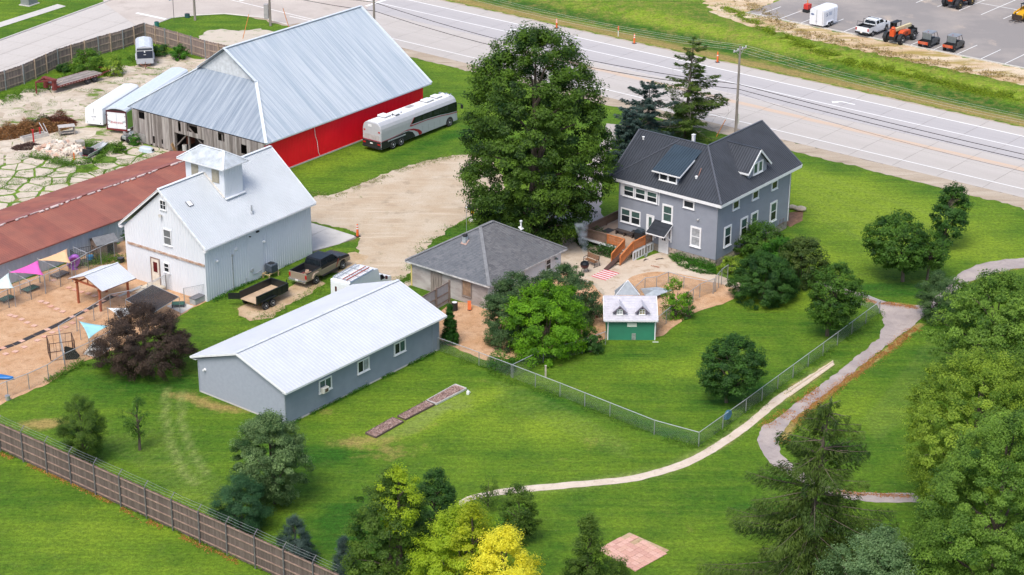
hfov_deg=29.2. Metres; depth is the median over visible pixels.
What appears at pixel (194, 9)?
utility pole
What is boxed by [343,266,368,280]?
ladder
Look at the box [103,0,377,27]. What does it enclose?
junction road
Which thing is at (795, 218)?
bare soil
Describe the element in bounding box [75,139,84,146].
grey block
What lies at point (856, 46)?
weeds
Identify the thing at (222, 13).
kerb
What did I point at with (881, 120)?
telephone cable
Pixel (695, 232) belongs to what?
window
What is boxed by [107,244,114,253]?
doorway
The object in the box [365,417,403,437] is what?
raised bed
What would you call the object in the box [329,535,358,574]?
blue spruce
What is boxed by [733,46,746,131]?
utility pole
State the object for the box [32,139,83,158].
rubble pile
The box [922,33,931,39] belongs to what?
rear window
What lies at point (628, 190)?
window
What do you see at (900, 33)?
telehandler
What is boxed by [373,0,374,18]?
utility pole
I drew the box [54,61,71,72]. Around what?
shrub
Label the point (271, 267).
air conditioner
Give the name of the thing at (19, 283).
chainlink fence
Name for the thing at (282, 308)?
weeds
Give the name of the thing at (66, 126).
old table
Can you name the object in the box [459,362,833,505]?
narrow path
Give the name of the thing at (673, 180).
window
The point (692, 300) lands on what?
chainlink fence
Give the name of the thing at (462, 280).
window frame
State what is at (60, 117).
brush pile
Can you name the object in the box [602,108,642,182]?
blue spruce
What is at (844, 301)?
shade tree
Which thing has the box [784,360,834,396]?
timber edging
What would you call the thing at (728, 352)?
shade tree
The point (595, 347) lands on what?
shrub
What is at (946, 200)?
shade tree
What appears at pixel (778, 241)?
shrub
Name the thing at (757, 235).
shrub
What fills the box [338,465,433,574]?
deciduous tree
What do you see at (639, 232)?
gas grill
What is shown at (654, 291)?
pen awning
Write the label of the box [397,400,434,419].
raised bed
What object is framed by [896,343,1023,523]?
deciduous tree
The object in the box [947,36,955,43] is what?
rear window
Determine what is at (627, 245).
deck
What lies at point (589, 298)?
shrub
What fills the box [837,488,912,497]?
leaf litter
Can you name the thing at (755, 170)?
window
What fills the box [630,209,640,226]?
window
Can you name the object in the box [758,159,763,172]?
window
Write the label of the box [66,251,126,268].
weeds
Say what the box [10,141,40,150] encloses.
brush pile
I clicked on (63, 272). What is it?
dog cot
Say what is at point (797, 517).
norway spruce
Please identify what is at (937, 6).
parking line
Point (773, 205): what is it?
window
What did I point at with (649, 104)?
blue spruce
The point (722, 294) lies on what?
mulch bed
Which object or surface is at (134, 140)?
shrub
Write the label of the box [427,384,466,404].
raised bed
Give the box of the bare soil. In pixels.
[787,211,802,226]
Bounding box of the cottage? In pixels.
[405,200,567,308]
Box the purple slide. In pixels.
[67,254,79,269]
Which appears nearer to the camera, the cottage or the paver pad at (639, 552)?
the paver pad at (639, 552)
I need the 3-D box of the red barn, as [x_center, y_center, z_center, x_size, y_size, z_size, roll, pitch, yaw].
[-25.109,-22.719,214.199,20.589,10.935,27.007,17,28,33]
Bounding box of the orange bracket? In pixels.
[467,301,471,310]
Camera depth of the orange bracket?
170.02 m
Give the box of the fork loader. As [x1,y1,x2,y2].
[1009,2,1023,22]
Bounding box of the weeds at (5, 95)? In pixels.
[0,50,135,105]
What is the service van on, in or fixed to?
on the lawn at (504, 434)
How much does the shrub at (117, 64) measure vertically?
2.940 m
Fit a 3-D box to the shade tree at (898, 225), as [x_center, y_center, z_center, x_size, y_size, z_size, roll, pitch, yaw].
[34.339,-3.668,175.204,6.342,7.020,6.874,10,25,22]
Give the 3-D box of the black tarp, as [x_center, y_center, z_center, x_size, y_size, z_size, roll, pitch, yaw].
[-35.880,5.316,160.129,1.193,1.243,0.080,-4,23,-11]
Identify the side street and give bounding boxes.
[0,3,134,70]
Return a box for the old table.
[57,123,75,135]
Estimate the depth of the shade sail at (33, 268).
172.62 m
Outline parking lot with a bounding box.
[749,0,1023,66]
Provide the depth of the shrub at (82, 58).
233.64 m
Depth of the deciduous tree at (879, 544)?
117.54 m
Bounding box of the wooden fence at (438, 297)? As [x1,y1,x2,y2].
[422,280,450,307]
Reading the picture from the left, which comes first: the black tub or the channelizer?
the black tub
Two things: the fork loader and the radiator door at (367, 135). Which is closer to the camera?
the radiator door at (367, 135)
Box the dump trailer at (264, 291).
[228,277,288,309]
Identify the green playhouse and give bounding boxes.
[602,280,657,339]
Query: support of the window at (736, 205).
in the farmhouse
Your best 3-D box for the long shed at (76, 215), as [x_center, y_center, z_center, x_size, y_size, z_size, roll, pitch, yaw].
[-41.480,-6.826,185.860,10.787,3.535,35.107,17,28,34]
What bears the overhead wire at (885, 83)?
attached to the utility pole at (737, 96)
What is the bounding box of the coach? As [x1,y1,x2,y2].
[362,92,462,149]
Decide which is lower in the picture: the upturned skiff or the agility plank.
the agility plank
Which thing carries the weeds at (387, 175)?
on the gravel driveway
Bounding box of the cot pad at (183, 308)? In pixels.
[167,303,192,312]
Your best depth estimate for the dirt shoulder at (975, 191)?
207.21 m
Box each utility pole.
[193,0,195,20]
[264,0,271,25]
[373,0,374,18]
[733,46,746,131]
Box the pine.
[204,470,276,534]
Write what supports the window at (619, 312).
in the green playhouse
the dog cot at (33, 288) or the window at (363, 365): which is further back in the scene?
the dog cot at (33, 288)
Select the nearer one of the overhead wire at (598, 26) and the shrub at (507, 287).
the shrub at (507, 287)
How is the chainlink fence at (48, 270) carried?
on the mulch yard at (27, 317)
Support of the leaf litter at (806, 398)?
on the asphalt path at (897, 320)
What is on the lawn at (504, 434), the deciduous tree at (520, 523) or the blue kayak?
the deciduous tree at (520, 523)
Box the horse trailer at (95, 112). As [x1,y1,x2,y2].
[85,83,138,124]
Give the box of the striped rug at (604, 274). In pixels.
[591,269,618,280]
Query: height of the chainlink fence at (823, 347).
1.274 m
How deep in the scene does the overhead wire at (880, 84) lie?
202.26 m
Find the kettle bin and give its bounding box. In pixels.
[451,301,457,310]
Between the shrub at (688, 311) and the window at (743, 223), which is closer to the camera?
the shrub at (688, 311)
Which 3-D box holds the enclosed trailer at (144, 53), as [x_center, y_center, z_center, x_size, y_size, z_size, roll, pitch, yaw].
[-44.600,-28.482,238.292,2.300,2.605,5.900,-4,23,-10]
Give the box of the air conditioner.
[262,261,278,277]
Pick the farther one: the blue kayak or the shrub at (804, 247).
the shrub at (804, 247)
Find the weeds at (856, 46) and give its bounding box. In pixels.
[732,0,1023,82]
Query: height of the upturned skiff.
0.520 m
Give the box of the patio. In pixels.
[561,236,745,294]
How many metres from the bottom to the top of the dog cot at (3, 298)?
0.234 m
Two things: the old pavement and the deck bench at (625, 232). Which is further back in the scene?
the old pavement
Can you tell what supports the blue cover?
hanging from the chainlink fence at (823, 347)
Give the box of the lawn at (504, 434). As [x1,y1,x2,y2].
[0,0,1023,574]
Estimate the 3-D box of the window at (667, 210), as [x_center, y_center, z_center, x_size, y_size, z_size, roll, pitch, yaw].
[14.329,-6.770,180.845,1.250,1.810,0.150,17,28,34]
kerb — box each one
[0,0,109,40]
[153,13,288,24]
[745,12,1023,68]
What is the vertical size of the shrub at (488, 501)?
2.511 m
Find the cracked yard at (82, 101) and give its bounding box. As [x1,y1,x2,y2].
[0,54,207,209]
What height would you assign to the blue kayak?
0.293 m
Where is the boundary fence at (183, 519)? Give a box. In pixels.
[0,415,338,574]
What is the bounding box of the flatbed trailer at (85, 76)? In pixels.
[35,66,110,93]
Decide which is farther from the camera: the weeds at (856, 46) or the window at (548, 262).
the weeds at (856, 46)
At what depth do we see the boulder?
192.62 m
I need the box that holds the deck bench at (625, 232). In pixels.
[614,228,633,237]
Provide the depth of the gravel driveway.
192.56 m
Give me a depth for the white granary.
173.81 m
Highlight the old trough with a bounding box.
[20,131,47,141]
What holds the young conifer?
on the lawn at (504, 434)
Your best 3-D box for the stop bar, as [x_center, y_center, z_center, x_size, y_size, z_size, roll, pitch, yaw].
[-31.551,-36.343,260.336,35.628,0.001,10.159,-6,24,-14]
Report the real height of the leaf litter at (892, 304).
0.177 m
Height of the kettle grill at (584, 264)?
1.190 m
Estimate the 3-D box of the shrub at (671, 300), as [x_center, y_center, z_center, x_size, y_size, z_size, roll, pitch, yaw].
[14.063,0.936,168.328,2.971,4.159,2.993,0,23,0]
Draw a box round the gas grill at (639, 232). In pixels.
[631,228,644,240]
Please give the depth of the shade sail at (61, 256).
175.22 m
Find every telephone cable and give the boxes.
[306,0,372,10]
[374,2,734,83]
[375,11,735,88]
[739,84,1023,154]
[739,89,1023,159]
[740,93,1023,171]
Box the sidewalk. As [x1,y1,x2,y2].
[0,4,64,26]
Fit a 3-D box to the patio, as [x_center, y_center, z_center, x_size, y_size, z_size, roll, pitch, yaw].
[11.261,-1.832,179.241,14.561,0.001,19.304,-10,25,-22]
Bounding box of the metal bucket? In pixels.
[5,394,9,400]
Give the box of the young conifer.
[52,391,110,463]
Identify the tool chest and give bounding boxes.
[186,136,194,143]
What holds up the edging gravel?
on the mulch yard at (471, 327)
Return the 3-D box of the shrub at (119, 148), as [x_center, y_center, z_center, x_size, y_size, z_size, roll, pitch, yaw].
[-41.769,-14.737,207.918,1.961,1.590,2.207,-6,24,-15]
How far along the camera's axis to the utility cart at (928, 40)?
246.78 m
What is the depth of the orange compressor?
262.08 m
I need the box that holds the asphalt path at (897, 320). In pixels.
[757,258,1023,502]
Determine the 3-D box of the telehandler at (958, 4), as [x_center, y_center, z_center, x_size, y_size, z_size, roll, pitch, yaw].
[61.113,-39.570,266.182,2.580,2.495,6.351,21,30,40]
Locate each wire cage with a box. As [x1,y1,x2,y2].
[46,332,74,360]
[70,245,97,266]
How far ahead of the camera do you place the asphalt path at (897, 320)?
161.31 m
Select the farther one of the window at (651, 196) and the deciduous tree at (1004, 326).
the window at (651, 196)
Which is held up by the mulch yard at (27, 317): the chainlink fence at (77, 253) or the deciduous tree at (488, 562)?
the chainlink fence at (77, 253)
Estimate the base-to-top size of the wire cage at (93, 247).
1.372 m
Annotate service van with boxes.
[330,264,391,293]
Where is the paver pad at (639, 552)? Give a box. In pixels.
[601,533,668,571]
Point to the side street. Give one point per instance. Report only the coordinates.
(72, 29)
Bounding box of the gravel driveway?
[311,154,504,280]
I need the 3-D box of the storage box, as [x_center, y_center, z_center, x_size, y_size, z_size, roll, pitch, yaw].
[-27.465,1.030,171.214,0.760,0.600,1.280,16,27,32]
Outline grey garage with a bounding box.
[190,279,446,422]
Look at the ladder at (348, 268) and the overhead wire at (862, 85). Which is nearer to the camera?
the ladder at (348, 268)
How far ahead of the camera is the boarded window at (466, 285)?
170.90 m
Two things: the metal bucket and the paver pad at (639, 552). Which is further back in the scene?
the metal bucket
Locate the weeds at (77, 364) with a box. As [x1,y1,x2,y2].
[38,357,151,384]
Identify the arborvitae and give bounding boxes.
[440,303,458,345]
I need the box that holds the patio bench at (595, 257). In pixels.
[583,251,599,267]
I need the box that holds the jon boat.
[79,141,107,157]
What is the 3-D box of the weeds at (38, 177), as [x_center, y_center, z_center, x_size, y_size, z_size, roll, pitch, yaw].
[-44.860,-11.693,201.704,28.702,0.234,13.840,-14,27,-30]
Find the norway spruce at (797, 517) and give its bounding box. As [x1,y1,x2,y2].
[694,396,899,574]
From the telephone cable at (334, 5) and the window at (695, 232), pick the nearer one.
the window at (695, 232)
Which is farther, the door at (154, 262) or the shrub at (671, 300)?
the door at (154, 262)
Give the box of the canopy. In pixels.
[125,285,180,314]
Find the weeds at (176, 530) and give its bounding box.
[1,450,270,573]
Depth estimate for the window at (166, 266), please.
173.12 m
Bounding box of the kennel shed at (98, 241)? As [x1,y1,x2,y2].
[90,233,118,257]
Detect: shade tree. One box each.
[453,20,624,245]
[696,331,770,402]
[805,259,869,336]
[860,208,932,281]
[929,180,974,245]
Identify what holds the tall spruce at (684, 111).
on the lawn at (504, 434)
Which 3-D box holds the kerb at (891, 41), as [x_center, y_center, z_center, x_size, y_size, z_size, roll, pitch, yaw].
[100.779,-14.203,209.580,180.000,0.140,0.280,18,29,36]
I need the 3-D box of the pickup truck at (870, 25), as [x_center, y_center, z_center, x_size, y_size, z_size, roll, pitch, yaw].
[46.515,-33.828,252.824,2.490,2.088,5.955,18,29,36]
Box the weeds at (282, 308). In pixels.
[230,270,342,320]
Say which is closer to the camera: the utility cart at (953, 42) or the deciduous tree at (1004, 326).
the deciduous tree at (1004, 326)
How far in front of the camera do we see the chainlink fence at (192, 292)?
170.66 m
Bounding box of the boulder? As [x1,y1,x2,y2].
[793,206,805,211]
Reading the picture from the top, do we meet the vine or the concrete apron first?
the concrete apron
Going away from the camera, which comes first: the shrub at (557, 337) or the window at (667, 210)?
the shrub at (557, 337)
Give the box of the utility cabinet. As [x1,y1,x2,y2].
[19,0,39,6]
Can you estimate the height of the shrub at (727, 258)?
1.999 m
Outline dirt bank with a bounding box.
[703,0,1023,84]
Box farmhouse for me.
[609,120,802,265]
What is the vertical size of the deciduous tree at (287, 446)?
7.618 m
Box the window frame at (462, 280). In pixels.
[462,280,471,298]
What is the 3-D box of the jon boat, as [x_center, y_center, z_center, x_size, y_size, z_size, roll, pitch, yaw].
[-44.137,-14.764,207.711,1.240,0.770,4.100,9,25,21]
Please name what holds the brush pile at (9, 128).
on the cracked yard at (82, 101)
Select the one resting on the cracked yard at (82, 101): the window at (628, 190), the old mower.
the old mower
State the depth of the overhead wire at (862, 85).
202.15 m
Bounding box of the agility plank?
[118,285,142,297]
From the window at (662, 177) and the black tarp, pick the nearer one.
the black tarp
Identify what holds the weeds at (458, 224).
on the gravel driveway
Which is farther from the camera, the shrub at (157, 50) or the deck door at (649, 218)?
the shrub at (157, 50)
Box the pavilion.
[67,262,135,311]
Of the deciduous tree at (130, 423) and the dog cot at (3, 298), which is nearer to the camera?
the deciduous tree at (130, 423)
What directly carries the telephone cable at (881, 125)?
attached to the utility pole at (737, 96)
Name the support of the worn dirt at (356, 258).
on the lawn at (504, 434)
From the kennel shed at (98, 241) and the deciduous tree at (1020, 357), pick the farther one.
the kennel shed at (98, 241)
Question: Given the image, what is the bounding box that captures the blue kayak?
[0,374,13,379]
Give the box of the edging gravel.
[579,277,604,294]
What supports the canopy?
on the mulch yard at (27, 317)
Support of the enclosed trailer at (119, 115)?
on the cracked yard at (82, 101)
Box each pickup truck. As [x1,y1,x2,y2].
[288,250,349,283]
[855,16,889,36]
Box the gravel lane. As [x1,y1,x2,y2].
[548,123,615,236]
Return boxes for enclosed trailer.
[106,67,187,130]
[135,36,154,68]
[809,3,837,26]
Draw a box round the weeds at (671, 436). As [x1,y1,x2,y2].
[435,308,884,450]
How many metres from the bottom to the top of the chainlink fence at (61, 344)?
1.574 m
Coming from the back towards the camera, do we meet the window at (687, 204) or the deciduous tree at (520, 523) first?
the window at (687, 204)
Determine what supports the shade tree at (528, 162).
on the lawn at (504, 434)
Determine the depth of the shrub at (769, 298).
170.56 m
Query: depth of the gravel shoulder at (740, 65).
238.44 m
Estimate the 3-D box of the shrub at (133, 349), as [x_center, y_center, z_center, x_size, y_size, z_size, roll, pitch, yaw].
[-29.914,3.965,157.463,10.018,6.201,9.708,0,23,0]
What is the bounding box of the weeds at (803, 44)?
[710,2,1023,102]
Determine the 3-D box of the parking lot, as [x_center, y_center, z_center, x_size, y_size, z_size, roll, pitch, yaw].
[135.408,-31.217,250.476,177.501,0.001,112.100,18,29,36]
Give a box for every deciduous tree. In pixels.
[118,396,151,450]
[226,407,315,506]
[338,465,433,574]
[372,462,425,573]
[400,495,518,574]
[413,466,458,551]
[443,495,499,574]
[462,522,544,574]
[495,481,542,543]
[559,511,611,574]
[812,520,944,574]
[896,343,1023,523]
[899,403,1023,574]
[921,267,1023,394]
[981,342,1023,451]
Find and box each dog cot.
[0,294,14,302]
[21,284,39,293]
[50,270,68,278]
[171,301,184,307]
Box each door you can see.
[150,256,160,284]
[365,133,378,140]
[646,214,654,239]
[658,233,668,253]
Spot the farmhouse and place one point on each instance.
(693, 198)
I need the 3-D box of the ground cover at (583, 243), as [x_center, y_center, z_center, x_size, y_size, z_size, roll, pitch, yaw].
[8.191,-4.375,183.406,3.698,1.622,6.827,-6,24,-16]
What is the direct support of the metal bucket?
on the mulch yard at (27, 317)
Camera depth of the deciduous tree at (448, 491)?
129.77 m
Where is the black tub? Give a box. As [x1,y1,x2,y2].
[117,256,123,262]
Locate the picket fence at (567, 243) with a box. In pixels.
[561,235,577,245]
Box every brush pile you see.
[0,118,76,139]
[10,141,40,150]
[14,113,68,130]
[46,108,77,124]
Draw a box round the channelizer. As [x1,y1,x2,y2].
[355,224,360,237]
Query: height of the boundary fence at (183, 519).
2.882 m
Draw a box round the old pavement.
[199,28,272,45]
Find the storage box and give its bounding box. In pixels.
[189,293,204,304]
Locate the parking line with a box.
[767,0,1023,63]
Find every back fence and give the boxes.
[0,23,144,90]
[144,23,226,58]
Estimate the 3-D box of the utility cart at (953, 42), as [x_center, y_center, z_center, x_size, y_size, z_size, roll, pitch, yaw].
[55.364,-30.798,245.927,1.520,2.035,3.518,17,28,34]
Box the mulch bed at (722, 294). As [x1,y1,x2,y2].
[620,272,735,336]
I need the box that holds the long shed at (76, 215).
[0,151,185,282]
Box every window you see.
[159,199,166,211]
[162,228,172,247]
[163,262,170,273]
[318,375,332,394]
[357,356,370,374]
[394,338,406,356]
[463,280,470,296]
[545,258,550,271]
[616,309,622,314]
[620,207,630,223]
[622,184,634,198]
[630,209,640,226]
[634,187,645,201]
[639,309,645,315]
[645,190,657,204]
[658,174,667,181]
[661,203,672,224]
[668,176,677,184]
[682,199,694,210]
[689,226,701,248]
[723,224,731,248]
[732,199,739,211]
[739,215,747,239]
[750,210,758,232]
[752,161,758,175]
[752,190,758,201]
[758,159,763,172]
[769,200,777,223]
[771,180,777,191]
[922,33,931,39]
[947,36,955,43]
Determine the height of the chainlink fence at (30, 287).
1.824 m
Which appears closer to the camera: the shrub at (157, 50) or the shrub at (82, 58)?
the shrub at (82, 58)
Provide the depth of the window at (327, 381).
151.93 m
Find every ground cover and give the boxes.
[575,225,618,257]
[668,252,716,274]
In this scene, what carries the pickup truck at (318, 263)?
on the lawn at (504, 434)
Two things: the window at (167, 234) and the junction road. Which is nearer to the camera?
the window at (167, 234)
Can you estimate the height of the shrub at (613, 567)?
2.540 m
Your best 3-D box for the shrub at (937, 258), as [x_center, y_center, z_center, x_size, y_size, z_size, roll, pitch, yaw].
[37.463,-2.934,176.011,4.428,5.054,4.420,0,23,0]
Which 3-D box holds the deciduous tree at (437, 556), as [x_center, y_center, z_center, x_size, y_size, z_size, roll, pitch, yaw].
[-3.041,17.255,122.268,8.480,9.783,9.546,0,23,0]
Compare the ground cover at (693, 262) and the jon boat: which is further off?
the jon boat
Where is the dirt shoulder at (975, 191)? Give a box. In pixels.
[246,16,1023,209]
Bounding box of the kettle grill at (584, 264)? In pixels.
[580,260,588,271]
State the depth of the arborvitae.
162.78 m
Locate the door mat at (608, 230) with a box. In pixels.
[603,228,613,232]
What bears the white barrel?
in the red barn
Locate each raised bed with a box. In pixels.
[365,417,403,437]
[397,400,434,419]
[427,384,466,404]
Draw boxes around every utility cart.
[918,29,939,47]
[942,33,964,51]
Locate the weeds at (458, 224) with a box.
[393,217,468,284]
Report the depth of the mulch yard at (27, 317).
167.60 m
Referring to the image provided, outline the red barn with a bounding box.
[127,5,431,167]
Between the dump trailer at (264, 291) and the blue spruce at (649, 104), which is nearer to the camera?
the dump trailer at (264, 291)
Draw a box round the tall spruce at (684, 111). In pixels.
[645,36,734,141]
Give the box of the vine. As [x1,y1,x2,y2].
[475,339,547,372]
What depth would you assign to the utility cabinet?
263.46 m
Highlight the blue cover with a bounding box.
[724,410,731,419]
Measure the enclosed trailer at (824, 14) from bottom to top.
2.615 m
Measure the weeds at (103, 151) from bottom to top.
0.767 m
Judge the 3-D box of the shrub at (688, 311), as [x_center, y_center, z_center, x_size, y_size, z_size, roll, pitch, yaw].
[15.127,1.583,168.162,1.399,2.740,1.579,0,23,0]
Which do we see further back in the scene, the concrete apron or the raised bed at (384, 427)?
the concrete apron
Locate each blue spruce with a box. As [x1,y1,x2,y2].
[272,513,320,562]
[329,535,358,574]
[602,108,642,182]
[609,81,681,143]
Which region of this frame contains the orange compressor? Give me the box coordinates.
[803,0,811,12]
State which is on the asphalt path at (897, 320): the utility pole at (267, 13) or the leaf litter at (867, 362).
the leaf litter at (867, 362)
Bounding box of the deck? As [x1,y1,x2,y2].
[581,210,653,265]
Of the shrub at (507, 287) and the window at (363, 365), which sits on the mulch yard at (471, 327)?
the shrub at (507, 287)
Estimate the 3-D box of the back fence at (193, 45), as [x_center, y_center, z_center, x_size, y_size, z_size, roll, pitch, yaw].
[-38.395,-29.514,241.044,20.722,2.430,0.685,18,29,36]
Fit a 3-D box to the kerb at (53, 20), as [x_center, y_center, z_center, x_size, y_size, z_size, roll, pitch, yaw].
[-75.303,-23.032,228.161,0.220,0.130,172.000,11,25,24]
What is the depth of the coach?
211.21 m
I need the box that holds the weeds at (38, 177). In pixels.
[0,149,180,198]
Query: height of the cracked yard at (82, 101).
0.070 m
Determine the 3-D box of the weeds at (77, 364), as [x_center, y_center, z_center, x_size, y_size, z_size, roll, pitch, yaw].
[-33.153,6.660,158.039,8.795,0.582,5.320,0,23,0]
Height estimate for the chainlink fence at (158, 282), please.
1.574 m
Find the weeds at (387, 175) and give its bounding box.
[310,154,464,199]
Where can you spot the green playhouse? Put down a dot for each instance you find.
(630, 317)
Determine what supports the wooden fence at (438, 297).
on the lawn at (504, 434)
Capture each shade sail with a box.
[0,273,15,306]
[8,260,45,293]
[36,249,72,281]
[79,321,108,348]
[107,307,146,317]
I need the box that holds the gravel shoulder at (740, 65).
[441,0,1023,127]
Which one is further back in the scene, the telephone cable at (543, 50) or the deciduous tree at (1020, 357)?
the telephone cable at (543, 50)
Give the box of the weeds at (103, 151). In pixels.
[14,138,123,168]
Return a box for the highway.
[233,0,1023,197]
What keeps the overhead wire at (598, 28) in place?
attached to the utility pole at (737, 96)
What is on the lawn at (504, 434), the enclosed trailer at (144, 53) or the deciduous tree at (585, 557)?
the deciduous tree at (585, 557)
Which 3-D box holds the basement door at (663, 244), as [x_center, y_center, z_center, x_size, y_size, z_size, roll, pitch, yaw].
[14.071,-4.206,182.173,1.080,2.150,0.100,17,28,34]
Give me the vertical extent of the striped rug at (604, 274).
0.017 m
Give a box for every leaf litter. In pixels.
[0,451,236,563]
[758,384,823,427]
[774,326,920,443]
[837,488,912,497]
[863,298,920,308]
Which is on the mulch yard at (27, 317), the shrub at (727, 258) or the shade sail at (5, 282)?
the shade sail at (5, 282)
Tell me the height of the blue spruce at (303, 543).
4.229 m
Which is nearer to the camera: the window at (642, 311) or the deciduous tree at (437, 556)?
the deciduous tree at (437, 556)
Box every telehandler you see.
[882,19,918,44]
[941,0,974,9]
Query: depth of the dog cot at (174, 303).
170.35 m
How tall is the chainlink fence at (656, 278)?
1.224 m
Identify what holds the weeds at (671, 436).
on the lawn at (504, 434)
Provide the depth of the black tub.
179.54 m
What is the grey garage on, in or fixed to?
on the lawn at (504, 434)
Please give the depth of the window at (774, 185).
184.56 m
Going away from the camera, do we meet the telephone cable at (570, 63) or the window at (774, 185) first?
the window at (774, 185)
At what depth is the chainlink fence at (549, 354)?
159.72 m
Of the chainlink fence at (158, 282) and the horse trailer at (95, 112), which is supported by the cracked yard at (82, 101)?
the horse trailer at (95, 112)
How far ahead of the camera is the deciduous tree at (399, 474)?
123.28 m
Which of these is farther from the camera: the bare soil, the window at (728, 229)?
the bare soil
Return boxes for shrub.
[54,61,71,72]
[67,47,104,72]
[81,299,200,385]
[100,53,125,76]
[109,140,127,153]
[126,131,140,146]
[153,43,169,56]
[167,43,189,60]
[469,473,502,509]
[479,269,545,353]
[499,277,595,367]
[529,262,602,325]
[577,327,604,354]
[601,554,630,574]
[660,275,692,320]
[681,291,695,320]
[717,254,740,273]
[723,248,802,310]
[733,218,791,258]
[760,235,802,279]
[776,233,832,290]
[909,228,951,279]
[913,269,960,325]
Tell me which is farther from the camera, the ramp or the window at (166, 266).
the ramp
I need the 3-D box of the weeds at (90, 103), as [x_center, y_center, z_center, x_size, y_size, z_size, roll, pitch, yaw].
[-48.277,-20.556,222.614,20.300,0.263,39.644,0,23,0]
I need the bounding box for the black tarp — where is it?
[64,346,79,359]
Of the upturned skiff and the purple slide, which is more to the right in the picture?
the upturned skiff
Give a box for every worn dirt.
[238,280,323,320]
[331,252,367,272]
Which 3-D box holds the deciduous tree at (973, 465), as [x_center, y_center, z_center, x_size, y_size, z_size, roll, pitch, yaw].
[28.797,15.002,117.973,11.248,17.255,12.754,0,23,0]
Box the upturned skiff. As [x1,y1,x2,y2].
[139,146,153,152]
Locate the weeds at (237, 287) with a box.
[212,263,291,301]
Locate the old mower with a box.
[120,129,133,142]
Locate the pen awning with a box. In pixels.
[640,287,672,295]
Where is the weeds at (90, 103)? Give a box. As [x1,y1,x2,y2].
[0,62,194,153]
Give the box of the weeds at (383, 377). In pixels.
[293,350,435,422]
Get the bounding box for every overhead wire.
[476,0,731,49]
[492,2,731,47]
[495,0,741,46]
[736,50,1017,121]
[738,48,1019,119]
[745,47,1010,114]
[746,45,1020,114]
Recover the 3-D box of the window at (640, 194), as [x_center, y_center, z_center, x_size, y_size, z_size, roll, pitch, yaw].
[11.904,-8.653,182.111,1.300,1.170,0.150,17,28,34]
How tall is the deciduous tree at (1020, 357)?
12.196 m
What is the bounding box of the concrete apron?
[311,222,356,251]
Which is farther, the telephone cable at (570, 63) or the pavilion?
the telephone cable at (570, 63)
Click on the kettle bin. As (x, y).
(454, 305)
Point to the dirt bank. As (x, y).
(956, 61)
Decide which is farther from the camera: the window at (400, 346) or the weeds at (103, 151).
the weeds at (103, 151)
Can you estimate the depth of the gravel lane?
194.35 m
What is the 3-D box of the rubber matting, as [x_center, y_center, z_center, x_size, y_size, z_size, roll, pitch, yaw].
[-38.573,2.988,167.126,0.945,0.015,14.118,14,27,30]
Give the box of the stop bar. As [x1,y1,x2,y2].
[136,0,384,20]
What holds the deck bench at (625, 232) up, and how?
on the deck
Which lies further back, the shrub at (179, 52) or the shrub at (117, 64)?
the shrub at (179, 52)
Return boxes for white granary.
[118,144,315,301]
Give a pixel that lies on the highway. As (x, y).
(788, 124)
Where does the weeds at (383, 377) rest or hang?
on the lawn at (504, 434)
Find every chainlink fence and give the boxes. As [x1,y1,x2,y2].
[0,236,125,309]
[0,329,127,399]
[8,270,29,297]
[37,258,58,282]
[58,275,166,366]
[73,247,87,266]
[147,274,170,296]
[183,284,203,303]
[437,292,880,446]
[512,331,605,376]
[633,271,713,295]
[656,278,714,328]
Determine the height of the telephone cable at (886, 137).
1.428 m
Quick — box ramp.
[604,253,620,269]
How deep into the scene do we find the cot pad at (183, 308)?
170.22 m
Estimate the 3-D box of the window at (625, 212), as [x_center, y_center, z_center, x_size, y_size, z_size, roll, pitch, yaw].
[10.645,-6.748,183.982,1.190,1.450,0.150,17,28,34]
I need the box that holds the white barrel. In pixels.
[182,144,186,150]
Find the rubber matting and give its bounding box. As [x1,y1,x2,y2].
[0,295,115,350]
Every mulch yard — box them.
[0,240,205,404]
[439,275,606,360]
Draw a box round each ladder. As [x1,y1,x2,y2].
[333,264,359,277]
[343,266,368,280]
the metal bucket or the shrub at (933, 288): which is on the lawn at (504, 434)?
the shrub at (933, 288)

